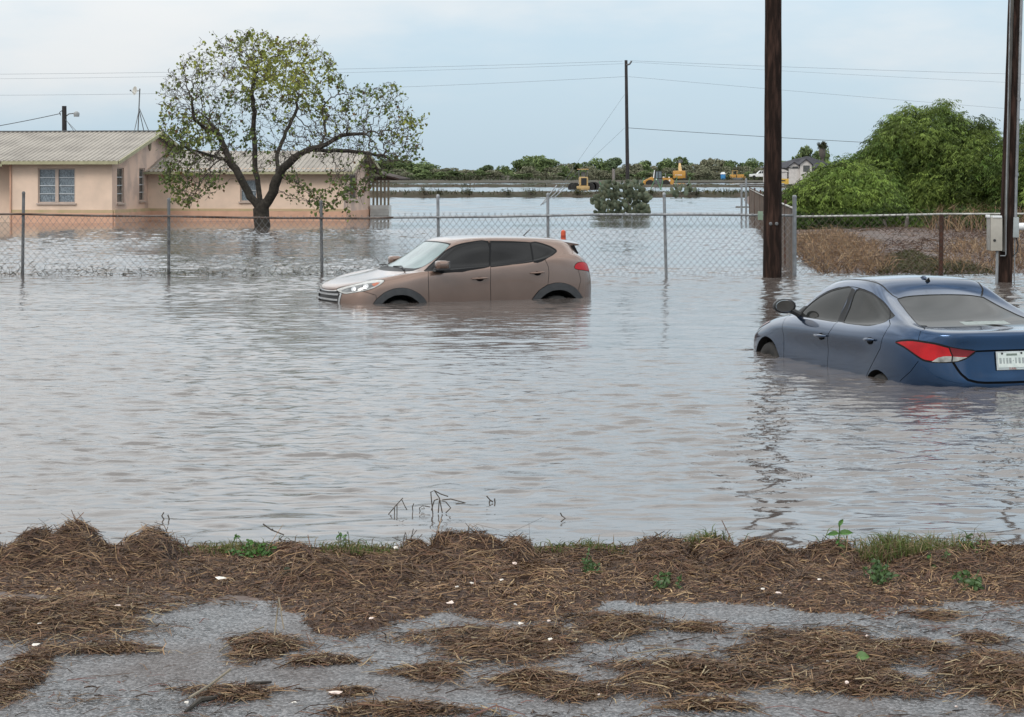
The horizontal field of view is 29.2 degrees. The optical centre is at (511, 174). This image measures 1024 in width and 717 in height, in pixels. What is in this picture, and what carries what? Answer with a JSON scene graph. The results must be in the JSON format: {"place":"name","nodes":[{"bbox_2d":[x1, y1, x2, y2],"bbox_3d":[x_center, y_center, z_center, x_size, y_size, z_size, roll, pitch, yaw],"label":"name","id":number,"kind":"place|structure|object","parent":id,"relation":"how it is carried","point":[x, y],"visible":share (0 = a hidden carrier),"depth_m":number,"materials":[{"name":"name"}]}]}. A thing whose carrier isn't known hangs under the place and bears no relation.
{"place":"outdoors","nodes":[
{"label":"outdoors","id":0,"kind":"place"},
{"bbox_2d":[0,130,409,222],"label":"house","id":1,"kind":"structure","parent":0,"point":[103,172],"depth_m":82.75,"materials":[{"name":"beige paint"}]},
{"bbox_2d":[36,168,75,204],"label":"window","id":2,"kind":"structure","parent":1,"relation":"in","point":[56,186],"depth_m":79.81,"materials":[{"name":"white glass"}]},
{"bbox_2d":[117,168,125,204],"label":"window","id":3,"kind":"structure","parent":1,"relation":"in","point":[119,170],"depth_m":80.59,"materials":[{"name":"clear glass"}]},
{"bbox_2d":[130,86,148,132],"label":"antenna","id":4,"kind":"object","parent":1,"relation":"on","point":[134,90],"visible":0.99,"depth_m":84.53,"materials":[{"name":"metal"}]},
{"bbox_2d":[139,168,146,202],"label":"window","id":5,"kind":"structure","parent":1,"relation":"in","point":[141,176],"depth_m":83.33,"materials":[{"name":"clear glass"}]},
{"bbox_2d":[238,179,256,202],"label":"window","id":6,"kind":"structure","parent":1,"relation":"in","point":[251,182],"depth_m":83.31,"materials":[{"name":"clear glass"}]},
{"bbox_2d":[61,61,615,73],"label":"power line","id":7,"kind":"object","parent":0,"point":[325,69],"visible":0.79,"depth_m":159.99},
{"bbox_2d":[0,182,1023,549],"bbox_3d":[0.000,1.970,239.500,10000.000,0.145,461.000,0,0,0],"label":"water","id":8,"kind":"structure","parent":0,"point":[618,408],"depth_m":16.89,"materials":[{"name":"liquid"}]},
{"bbox_2d":[430,490,465,513],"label":"dead stalk","id":9,"kind":"object","parent":8,"relation":"in","point":[442,501],"visible":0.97,"depth_m":11.37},
{"bbox_2d":[568,169,598,188],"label":"tractor","id":10,"kind":"object","parent":8,"relation":"in","point":[583,182],"visible":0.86,"depth_m":258.01,"materials":[{"name":"yellow metal"}]},
{"bbox_2d":[590,179,652,212],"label":"bush","id":11,"kind":"object","parent":8,"relation":"in","point":[629,193],"visible":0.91,"depth_m":96.51,"materials":[{"name":"plant"}]},
{"bbox_2d":[643,170,673,184],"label":"wheel loader","id":12,"kind":"object","parent":8,"relation":"on","point":[658,176],"visible":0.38,"depth_m":321.20,"materials":[{"name":"metal"}]},
{"bbox_2d":[0,601,1023,716],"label":"road","id":13,"kind":"structure","parent":0,"point":[202,663],"depth_m":7.52,"materials":[{"name":"asphalt"}]},
{"bbox_2d":[0,667,56,709],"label":"straw clump","id":14,"kind":"object","parent":13,"relation":"on","point":[12,684],"visible":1,"depth_m":7.20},
{"bbox_2d":[0,639,71,682],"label":"straw clump","id":15,"kind":"object","parent":13,"relation":"on","point":[36,658],"visible":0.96,"depth_m":7.53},
{"bbox_2d":[50,637,182,655],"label":"straw clump","id":16,"kind":"object","parent":13,"relation":"on","point":[115,646],"visible":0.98,"depth_m":7.79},
{"bbox_2d":[0,577,252,665],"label":"straw clump","id":17,"kind":"object","parent":13,"relation":"on","point":[64,617],"visible":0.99,"depth_m":8.30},
{"bbox_2d":[137,678,316,705],"bbox_3d":[-1.031,1.876,7.156,0.702,0.094,0.334,0,0,0],"label":"straw clump","id":18,"kind":"object","parent":13,"relation":"on","point":[237,690],"visible":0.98,"depth_m":7.14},
{"bbox_2d":[188,669,230,698],"bbox_3d":[-1.096,1.850,7.147,0.011,0.030,0.331,0,0,18],"label":"stick","id":19,"kind":"object","parent":18,"relation":"on","point":[210,684],"visible":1,"depth_m":7.14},
{"bbox_2d":[184,681,271,712],"bbox_3d":[-1.044,1.875,7.097,0.076,0.026,0.463,0,0,33],"label":"stick","id":20,"kind":"object","parent":13,"relation":"on","point":[201,699],"visible":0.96,"depth_m":7.03,"materials":[{"name":"wood"}]},
{"bbox_2d":[216,628,329,671],"bbox_3d":[-0.954,1.873,7.784,0.515,0.133,0.652,0,0,0],"label":"straw clump","id":21,"kind":"object","parent":13,"relation":"on","point":[264,644],"visible":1,"depth_m":7.79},
{"bbox_2d":[274,649,383,668],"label":"straw clump","id":22,"kind":"object","parent":13,"relation":"on","point":[322,658],"visible":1,"depth_m":7.61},
{"bbox_2d":[317,681,391,698],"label":"straw clump","id":23,"kind":"object","parent":13,"relation":"on","point":[361,690],"visible":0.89,"depth_m":7.15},
{"bbox_2d":[295,691,528,716],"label":"straw clump","id":24,"kind":"object","parent":13,"relation":"on","point":[401,707],"visible":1,"depth_m":6.90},
{"bbox_2d":[367,651,484,686],"bbox_3d":[-0.296,1.880,7.475,0.455,0.074,0.394,0,0,32],"label":"straw clump","id":25,"kind":"object","parent":13,"relation":"on","point":[438,671],"visible":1,"depth_m":7.42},
{"bbox_2d":[361,614,652,674],"bbox_3d":[-0.037,1.879,8.005,1.025,0.100,1.054,0,0,40],"label":"straw clump","id":26,"kind":"object","parent":13,"relation":"on","point":[489,642],"visible":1,"depth_m":7.89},
{"bbox_2d":[0,596,1023,716],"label":"strewn stalks","id":27,"kind":"object","parent":13,"relation":"on","point":[646,648],"visible":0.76,"depth_m":7.68,"materials":[{"name":"plant"}]},
{"bbox_2d":[467,665,588,697],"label":"straw clump","id":28,"kind":"object","parent":13,"relation":"on","point":[526,678],"visible":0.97,"depth_m":7.28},
{"bbox_2d":[530,674,640,705],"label":"straw clump","id":29,"kind":"object","parent":13,"relation":"on","point":[573,690],"visible":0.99,"depth_m":7.13,"materials":[{"name":"plant"}]},
{"bbox_2d":[535,606,685,649],"bbox_3d":[0.387,1.884,8.248,0.640,0.104,0.728,0,0,36],"label":"straw clump","id":30,"kind":"object","parent":13,"relation":"on","point":[622,621],"visible":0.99,"depth_m":8.22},
{"bbox_2d":[641,615,739,634],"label":"straw clump","id":31,"kind":"object","parent":13,"relation":"on","point":[697,625],"visible":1,"depth_m":8.16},
{"bbox_2d":[580,649,834,705],"bbox_3d":[0.787,1.855,7.379,1.092,0.126,0.786,0,0,0],"label":"straw clump","id":32,"kind":"object","parent":13,"relation":"on","point":[708,674],"visible":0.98,"depth_m":7.30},
{"bbox_2d":[632,647,706,654],"bbox_3d":[0.602,1.825,7.539,0.292,0.016,0.040,0,0,-7],"label":"stick","id":33,"kind":"object","parent":32,"relation":"on","point":[668,648],"visible":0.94,"depth_m":7.54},
{"bbox_2d":[642,688,772,715],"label":"straw clump","id":34,"kind":"object","parent":13,"relation":"on","point":[704,702],"visible":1,"depth_m":6.96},
{"bbox_2d":[688,619,1012,676],"bbox_3d":[1.312,1.867,7.849,1.306,0.109,0.964,0,0,0],"label":"straw clump","id":35,"kind":"object","parent":13,"relation":"on","point":[809,643],"visible":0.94,"depth_m":7.75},
{"bbox_2d":[755,651,967,704],"bbox_3d":[1.360,1.873,7.370,0.762,0.116,0.798,0,0,24],"label":"straw clump","id":36,"kind":"object","parent":13,"relation":"on","point":[873,676],"visible":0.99,"depth_m":7.24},
{"bbox_2d":[879,631,971,655],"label":"straw clump","id":37,"kind":"object","parent":13,"relation":"on","point":[913,643],"visible":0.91,"depth_m":7.82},
{"bbox_2d":[890,605,975,621],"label":"straw clump","id":38,"kind":"object","parent":13,"relation":"on","point":[943,614],"visible":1,"depth_m":8.39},
{"bbox_2d":[905,635,1023,715],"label":"straw clump","id":39,"kind":"object","parent":13,"relation":"on","point":[987,673],"visible":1,"depth_m":7.27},
{"bbox_2d":[951,627,1023,643],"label":"straw clump","id":40,"kind":"object","parent":13,"relation":"on","point":[981,637],"visible":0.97,"depth_m":7.97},
{"bbox_2d":[0,196,1023,600],"bbox_3d":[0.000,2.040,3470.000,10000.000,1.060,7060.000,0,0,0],"label":"ground","id":41,"kind":"structure","parent":0,"point":[868,230],"depth_m":50.61,"materials":[{"name":"soil"}]},
{"bbox_2d":[59,106,79,130],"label":"street lamp","id":42,"kind":"object","parent":41,"relation":"on","point":[65,115],"visible":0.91,"depth_m":95.90,"materials":[{"name":"metal"}]},
{"bbox_2d":[180,536,300,555],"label":"verge grass","id":43,"kind":"structure","parent":41,"relation":"on","point":[226,547],"depth_m":10.00,"materials":[{"name":"green plant"}]},
{"bbox_2d":[155,27,429,226],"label":"tree","id":44,"kind":"object","parent":41,"relation":"on","point":[260,204],"visible":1,"depth_m":72.91,"materials":[{"name":"green plant"}]},
{"bbox_2d":[309,538,401,555],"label":"verge grass","id":45,"kind":"structure","parent":41,"relation":"on","point":[352,547],"depth_m":10.05,"materials":[{"name":"green plant"}]},
{"bbox_2d":[0,185,792,275],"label":"chain link fence","id":46,"kind":"object","parent":41,"relation":"on","point":[664,214],"visible":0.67,"depth_m":38.28,"materials":[{"name":"metal"}]},
{"bbox_2d":[0,257,382,275],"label":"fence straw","id":47,"kind":"object","parent":46,"relation":"attached to","point":[86,271],"visible":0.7,"depth_m":38.24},
{"bbox_2d":[318,230,590,303],"bbox_3d":[-0.907,1.769,31.409,4.394,1.745,2.140,0,0,-25],"label":"suv","id":48,"kind":"object","parent":41,"relation":"on","point":[458,268],"visible":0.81,"depth_m":30.78,"materials":[{"name":"brown paint"}]},
{"bbox_2d":[0,522,1023,637],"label":"straw wrack","id":49,"kind":"object","parent":41,"relation":"on","point":[491,546],"visible":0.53,"depth_m":9.05,"materials":[{"name":"plant"}]},
{"bbox_2d":[224,534,276,557],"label":"weed","id":50,"kind":"object","parent":49,"relation":"on","point":[261,551],"visible":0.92,"depth_m":9.88,"materials":[{"name":"green plant"}]},
{"bbox_2d":[0,510,1023,641],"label":"loose straw","id":51,"kind":"object","parent":49,"relation":"on","point":[621,561],"visible":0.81,"depth_m":9.22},
{"bbox_2d":[5,519,1022,557],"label":"verge grass","id":52,"kind":"structure","parent":49,"relation":"on","point":[470,532],"depth_m":10.00,"materials":[{"name":"green plant"}]},
{"bbox_2d":[952,569,984,590],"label":"weed","id":53,"kind":"object","parent":49,"relation":"on","point":[976,584],"visible":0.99,"depth_m":8.99,"materials":[{"name":"green plant"}]},
{"bbox_2d":[521,535,645,555],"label":"verge grass","id":54,"kind":"structure","parent":41,"relation":"on","point":[588,543],"depth_m":10.04,"materials":[{"name":"green plant"}]},
{"bbox_2d":[581,547,602,573],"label":"weed","id":55,"kind":"object","parent":41,"relation":"on","point":[591,565],"visible":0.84,"depth_m":9.33,"materials":[{"name":"green plant"}]},
{"bbox_2d":[625,60,631,178],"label":"pole","id":56,"kind":"object","parent":41,"relation":"on","point":[626,126],"visible":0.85,"depth_m":159.88,"materials":[{"name":"brown wood"}]},
{"bbox_2d":[18,64,603,78],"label":"power line","id":57,"kind":"object","parent":56,"relation":"attached to","point":[308,73],"visible":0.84,"depth_m":159.99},
{"bbox_2d":[86,77,610,94],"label":"power line","id":58,"kind":"object","parent":56,"relation":"attached to","point":[357,88],"visible":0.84,"depth_m":159.99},
{"bbox_2d":[652,571,682,589],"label":"weed","id":59,"kind":"object","parent":41,"relation":"on","point":[665,580],"visible":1,"depth_m":8.93,"materials":[{"name":"green plant"}]},
{"bbox_2d":[657,524,755,548],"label":"verge grass","id":60,"kind":"structure","parent":41,"relation":"on","point":[694,538],"depth_m":9.96,"materials":[{"name":"green plant"}]},
{"bbox_2d":[740,178,783,213],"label":"gate","id":61,"kind":"structure","parent":41,"relation":"on","point":[745,184],"depth_m":96.98,"materials":[{"name":"metal"}]},
{"bbox_2d":[763,0,781,277],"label":"utility pole","id":62,"kind":"object","parent":41,"relation":"on","point":[772,235],"visible":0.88,"depth_m":37.46,"materials":[{"name":"brown wood"}]},
{"bbox_2d":[749,186,796,275],"bbox_3d":[8.630,1.538,67.794,0.092,2.265,59.410,0,0,6],"label":"side fence","id":63,"kind":"object","parent":41,"relation":"on","point":[756,201],"visible":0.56,"depth_m":42.45,"materials":[{"name":"metal"}]},
{"bbox_2d":[760,156,829,183],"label":"white house","id":64,"kind":"structure","parent":41,"relation":"on","point":[793,170],"depth_m":334.60,"materials":[{"name":"paint"}]},
{"bbox_2d":[791,144,826,160],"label":"tree","id":65,"kind":"object","parent":41,"relation":"on","point":[806,151],"visible":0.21,"depth_m":356.29,"materials":[{"name":"green plant"}]},
{"bbox_2d":[817,141,827,160],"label":"palm tree","id":66,"kind":"object","parent":41,"relation":"on","point":[822,146],"visible":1,"depth_m":351.58,"materials":[{"name":"green plant"}]},
{"bbox_2d":[827,519,852,548],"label":"seedling","id":67,"kind":"object","parent":41,"relation":"on","point":[841,532],"visible":0.96,"depth_m":9.75,"materials":[{"name":"green plant"}]},
{"bbox_2d":[819,151,863,171],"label":"thicket tree","id":68,"kind":"object","parent":41,"relation":"on","point":[847,157],"visible":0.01,"depth_m":79.85,"materials":[{"name":"green plant"}]},
{"bbox_2d":[782,157,912,227],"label":"thicket tree","id":69,"kind":"object","parent":41,"relation":"on","point":[840,184],"visible":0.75,"depth_m":66.55,"materials":[{"name":"green plant"}]},
{"bbox_2d":[797,223,911,273],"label":"dry grass","id":70,"kind":"structure","parent":41,"relation":"on","point":[815,240],"depth_m":44.85,"materials":[{"name":"brown plant"}]},
{"bbox_2d":[863,558,899,584],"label":"weed","id":71,"kind":"object","parent":41,"relation":"on","point":[877,568],"visible":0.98,"depth_m":9.09,"materials":[{"name":"green plant"}]},
{"bbox_2d":[753,275,1023,387],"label":"sedan","id":72,"kind":"object","parent":41,"relation":"on","point":[933,330],"visible":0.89,"depth_m":19.19,"materials":[{"name":"blue paint"}]},
{"bbox_2d":[805,525,999,563],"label":"verge grass","id":73,"kind":"structure","parent":41,"relation":"on","point":[902,543],"depth_m":9.77,"materials":[{"name":"green plant"}]},
{"bbox_2d":[797,205,1021,229],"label":"thicket bush","id":74,"kind":"object","parent":41,"relation":"on","point":[871,211],"visible":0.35,"depth_m":65.27,"materials":[{"name":"green plant"}]},
{"bbox_2d":[796,213,1023,275],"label":"lot fence","id":75,"kind":"object","parent":41,"relation":"on","point":[941,234],"visible":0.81,"depth_m":38.28,"materials":[{"name":"metal"}]},
{"bbox_2d":[811,222,1023,273],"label":"mud litter","id":76,"kind":"object","parent":41,"relation":"on","point":[922,239],"visible":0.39,"depth_m":52.70,"materials":[{"name":"brown plant"}]},
{"bbox_2d":[849,98,1002,220],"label":"tree","id":77,"kind":"object","parent":41,"relation":"on","point":[938,161],"visible":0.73,"depth_m":72.19,"materials":[{"name":"green plant"}]},
{"bbox_2d":[875,248,994,274],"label":"lot weeds","id":78,"kind":"object","parent":41,"relation":"on","point":[922,267],"visible":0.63,"depth_m":39.59,"materials":[{"name":"brown plant"}]},
{"bbox_2d":[918,202,1023,232],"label":"dry grass","id":79,"kind":"structure","parent":41,"relation":"on","point":[963,222],"depth_m":62.46,"materials":[{"name":"plant"}]},
{"bbox_2d":[927,234,1023,274],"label":"dry grass","id":80,"kind":"structure","parent":41,"relation":"on","point":[971,241],"depth_m":44.20,"materials":[{"name":"brown plant"}]},
{"bbox_2d":[977,118,1023,216],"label":"thicket tree","id":81,"kind":"object","parent":41,"relation":"on","point":[1020,197],"visible":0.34,"depth_m":70.60,"materials":[{"name":"green plant"}]},
{"bbox_2d":[998,0,1022,282],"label":"service pole","id":82,"kind":"object","parent":41,"relation":"on","point":[1009,188],"visible":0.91,"depth_m":35.49,"materials":[{"name":"brown wood"}]},
{"bbox_2d":[985,215,1001,283],"bbox_3d":[8.691,1.601,35.480,0.272,1.738,0.180,0,0,0],"label":"electrical box","id":83,"kind":"object","parent":82,"relation":"attached to","point":[994,233],"visible":0.98,"depth_m":35.41,"materials":[{"name":"beige metal"}]},
{"bbox_2d":[1013,217,1023,281],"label":"meter box","id":84,"kind":"object","parent":82,"relation":"attached to","point":[1017,226],"visible":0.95,"depth_m":35.52,"materials":[{"name":"grey metal"}]},
{"bbox_2d":[0,0,1023,170],"label":"sky","id":85,"kind":"structure","parent":0,"point":[477,124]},
{"bbox_2d":[370,176,762,182],"bbox_3d":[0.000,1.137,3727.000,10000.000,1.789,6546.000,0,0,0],"label":"field","id":86,"kind":"structure","parent":0,"point":[486,181],"depth_m":458.39,"materials":[{"name":"plant"}]},
{"bbox_2d":[375,156,415,174],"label":"tree","id":87,"kind":"object","parent":86,"relation":"on","point":[399,165],"visible":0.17,"depth_m":500.67,"materials":[{"name":"green plant"}]},
{"bbox_2d":[407,166,433,174],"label":"tree","id":88,"kind":"object","parent":86,"relation":"on","point":[419,169],"visible":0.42,"depth_m":498.07,"materials":[{"name":"green plant"}]},
{"bbox_2d":[430,170,464,178],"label":"tree","id":89,"kind":"object","parent":86,"relation":"on","point":[451,172],"visible":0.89,"depth_m":467.04,"materials":[{"name":"green plant"}]},
{"bbox_2d":[485,155,534,173],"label":"tree","id":90,"kind":"object","parent":86,"relation":"on","point":[518,165],"visible":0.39,"depth_m":509.98,"materials":[{"name":"green plant"}]},
{"bbox_2d":[513,166,535,173],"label":"tree","id":91,"kind":"object","parent":86,"relation":"on","point":[527,169],"visible":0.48,"depth_m":493.75,"materials":[{"name":"green plant"}]},
{"bbox_2d":[540,167,561,176],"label":"tree","id":92,"kind":"object","parent":86,"relation":"on","point":[554,170],"visible":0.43,"depth_m":494.32,"materials":[{"name":"green plant"}]},
{"bbox_2d":[530,155,577,177],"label":"tree","id":93,"kind":"object","parent":86,"relation":"on","point":[541,163],"visible":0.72,"depth_m":498.61,"materials":[{"name":"green plant"}]},
{"bbox_2d":[384,173,762,180],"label":"scrub","id":94,"kind":"object","parent":86,"relation":"on","point":[469,177],"visible":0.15,"depth_m":463.65,"materials":[{"name":"green plant"}]},
{"bbox_2d":[580,158,610,173],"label":"tree","id":95,"kind":"object","parent":86,"relation":"on","point":[599,164],"visible":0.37,"depth_m":516.99,"materials":[{"name":"green plant"}]},
{"bbox_2d":[591,170,610,179],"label":"tree","id":96,"kind":"object","parent":86,"relation":"on","point":[600,173],"visible":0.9,"depth_m":469.54,"materials":[{"name":"green plant"}]},
{"bbox_2d":[605,157,622,169],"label":"tree","id":97,"kind":"object","parent":86,"relation":"on","point":[615,162],"visible":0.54,"depth_m":539.91,"materials":[{"name":"green plant"}]},
{"bbox_2d":[616,163,646,174],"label":"tree","id":98,"kind":"object","parent":86,"relation":"on","point":[636,168],"visible":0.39,"depth_m":509.17,"materials":[{"name":"green plant"}]},
{"bbox_2d":[631,160,653,172],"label":"tree","id":99,"kind":"object","parent":86,"relation":"on","point":[647,164],"visible":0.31,"depth_m":527.69,"materials":[{"name":"green plant"}]},
{"bbox_2d":[659,156,692,171],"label":"tree","id":100,"kind":"object","parent":86,"relation":"on","point":[667,163],"visible":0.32,"depth_m":538.09,"materials":[{"name":"green plant"}]},
{"bbox_2d":[673,159,686,179],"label":"excavator","id":101,"kind":"object","parent":86,"relation":"on","point":[680,174],"visible":0.83,"depth_m":463.21,"materials":[{"name":"yellow metal"}]},
{"bbox_2d":[681,163,704,171],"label":"tree","id":102,"kind":"object","parent":86,"relation":"on","point":[689,167],"visible":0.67,"depth_m":499.25,"materials":[{"name":"green plant"}]},
{"bbox_2d":[688,170,719,178],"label":"tree","id":103,"kind":"object","parent":86,"relation":"on","point":[707,173],"visible":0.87,"depth_m":468.66,"materials":[{"name":"green plant"}]},
{"bbox_2d":[695,158,719,171],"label":"tree","id":104,"kind":"object","parent":86,"relation":"on","point":[709,163],"visible":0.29,"depth_m":518.75,"materials":[{"name":"green plant"}]},
{"bbox_2d":[712,166,733,174],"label":"tree","id":105,"kind":"object","parent":86,"relation":"on","point":[725,170],"visible":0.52,"depth_m":499.29,"materials":[{"name":"green plant"}]},
{"bbox_2d":[722,160,744,170],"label":"tree","id":106,"kind":"object","parent":86,"relation":"on","point":[730,163],"visible":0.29,"depth_m":529.99,"materials":[{"name":"green plant"}]},
{"bbox_2d":[731,166,754,173],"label":"tree","id":107,"kind":"object","parent":86,"relation":"on","point":[744,170],"visible":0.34,"depth_m":504.45,"materials":[{"name":"green plant"}]},
{"bbox_2d":[744,158,763,171],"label":"tree","id":108,"kind":"object","parent":86,"relation":"on","point":[751,164],"visible":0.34,"depth_m":530.99,"materials":[{"name":"green plant"}]},
{"bbox_2d":[370,191,785,196],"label":"berm","id":109,"kind":"structure","parent":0,"point":[518,194],"depth_m":171.06,"materials":[{"name":"soil"}]},
{"bbox_2d":[375,188,763,194],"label":"berm grass","id":110,"kind":"structure","parent":109,"relation":"on","point":[706,191],"depth_m":171.30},
{"bbox_2d":[665,183,696,196],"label":"cactus","id":111,"kind":"object","parent":109,"relation":"on","point":[675,192],"visible":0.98,"depth_m":170.59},
{"bbox_2d":[371,184,793,186],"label":"berm","id":112,"kind":"structure","parent":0,"point":[535,185],"depth_m":298.87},
{"bbox_2d":[371,183,790,185],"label":"berm grass","id":113,"kind":"structure","parent":112,"relation":"on","point":[465,184],"depth_m":298.85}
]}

